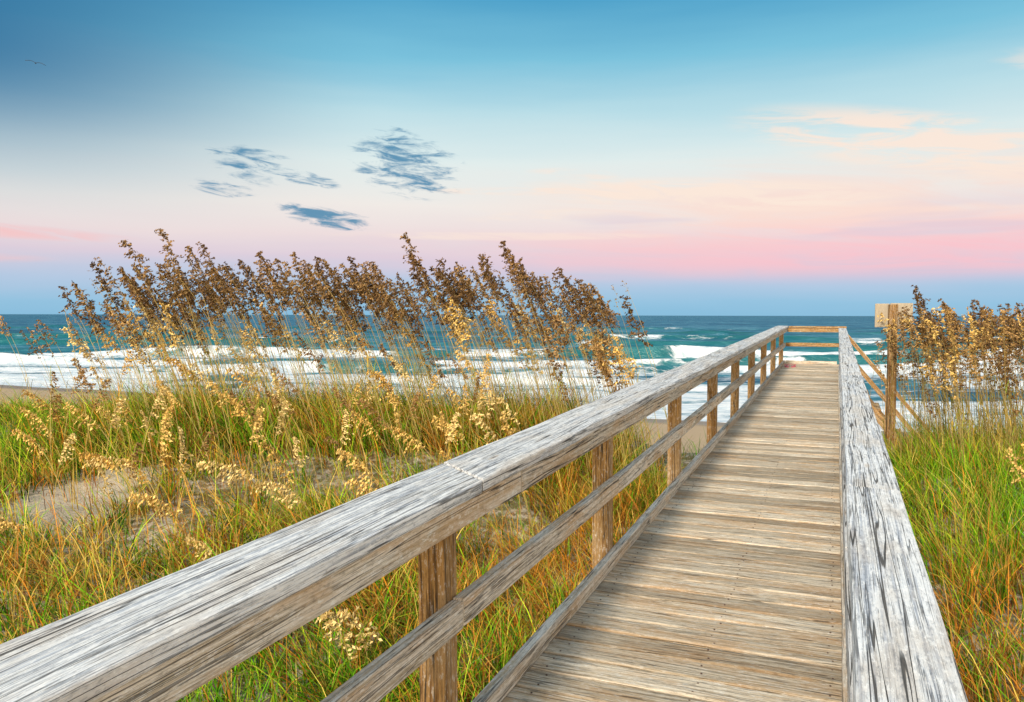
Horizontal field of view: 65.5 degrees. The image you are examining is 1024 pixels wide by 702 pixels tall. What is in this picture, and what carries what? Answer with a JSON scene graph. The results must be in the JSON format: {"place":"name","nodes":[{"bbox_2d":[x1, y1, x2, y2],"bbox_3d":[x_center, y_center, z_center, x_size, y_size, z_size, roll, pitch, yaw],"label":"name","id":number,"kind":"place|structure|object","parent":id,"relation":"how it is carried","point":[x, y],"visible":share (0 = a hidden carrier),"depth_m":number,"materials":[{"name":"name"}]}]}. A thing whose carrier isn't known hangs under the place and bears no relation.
{"place":"outdoors","nodes":[
{"label":"outdoors","id":0,"kind":"place"},
{"bbox_2d":[0,351,706,701],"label":"dune grass","id":1,"kind":"structure","parent":0,"point":[632,499],"depth_m":5.65,"materials":[{"name":"green plant"}]},
{"bbox_2d":[0,314,1023,437],"bbox_3d":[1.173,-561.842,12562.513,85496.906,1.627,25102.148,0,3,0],"label":"sea water","id":2,"kind":"structure","parent":0,"point":[676,341],"depth_m":93.25,"materials":[{"name":"liquid"}]},
{"bbox_2d":[0,385,1023,701],"bbox_3d":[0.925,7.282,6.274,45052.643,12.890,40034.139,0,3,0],"label":"ground","id":3,"kind":"structure","parent":0,"point":[696,433],"depth_m":6.04,"materials":[{"name":"beige sand"}]},
{"bbox_2d":[0,351,540,674],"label":"sea oats","id":4,"kind":"object","parent":3,"relation":"on","point":[342,616],"visible":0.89,"depth_m":5.86,"materials":[{"name":"beige plant"}]},
{"bbox_2d":[0,228,685,492],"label":"sea oats","id":5,"kind":"object","parent":3,"relation":"on","point":[362,287],"visible":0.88,"depth_m":7.62,"materials":[{"name":"brown plant"}]},
{"bbox_2d":[472,360,847,701],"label":"boardwalk","id":6,"kind":"structure","parent":3,"relation":"on","point":[699,583],"depth_m":3.89,"materials":[{"name":"brown wood"}]},
{"bbox_2d":[0,326,787,701],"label":"wooden railing","id":7,"kind":"object","parent":6,"relation":"attached to","point":[180,634],"visible":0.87,"depth_m":2.02,"materials":[{"name":"grey wood"}]},
{"bbox_2d":[786,326,846,346],"bbox_3d":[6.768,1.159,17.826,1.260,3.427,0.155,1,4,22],"label":"wooden railing","id":8,"kind":"object","parent":6,"relation":"attached to","point":[812,328],"visible":0.5,"depth_m":17.72,"materials":[{"name":"brown wood"}]},
{"bbox_2d":[838,328,967,701],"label":"wooden railing","id":9,"kind":"object","parent":6,"relation":"attached to","point":[898,647],"visible":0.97,"depth_m":1.59,"materials":[{"name":"grey wood"}]},
{"bbox_2d":[848,334,930,446],"bbox_3d":[7.877,1.220,16.660,1.875,3.410,1.462,1,4,22],"label":"wooden railing","id":10,"kind":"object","parent":3,"relation":"on","point":[878,412],"depth_m":16.19,"materials":[{"name":"brown wood"}]},
{"bbox_2d":[875,303,912,461],"bbox_3d":[4.322,0.568,9.042,0.394,2.220,0.116,1,3,14],"label":"wooden sign","id":11,"kind":"object","parent":3,"relation":"on","point":[890,311],"visible":0.56,"depth_m":9.00,"materials":[{"name":"brown wood"}]},
{"bbox_2d":[870,285,1023,486],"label":"sea oats","id":12,"kind":"object","parent":3,"relation":"on","point":[983,340],"visible":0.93,"depth_m":8.05,"materials":[{"name":"brown plant"}]},
{"bbox_2d":[0,0,1023,315],"label":"sky","id":13,"kind":"structure","parent":0,"point":[702,157],"materials":[{"name":"blue"}]},
{"bbox_2d":[876,403,1023,701],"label":"dune grass","id":14,"kind":"structure","parent":0,"point":[910,480],"depth_m":5.36,"materials":[{"name":"green plant"}]}
]}

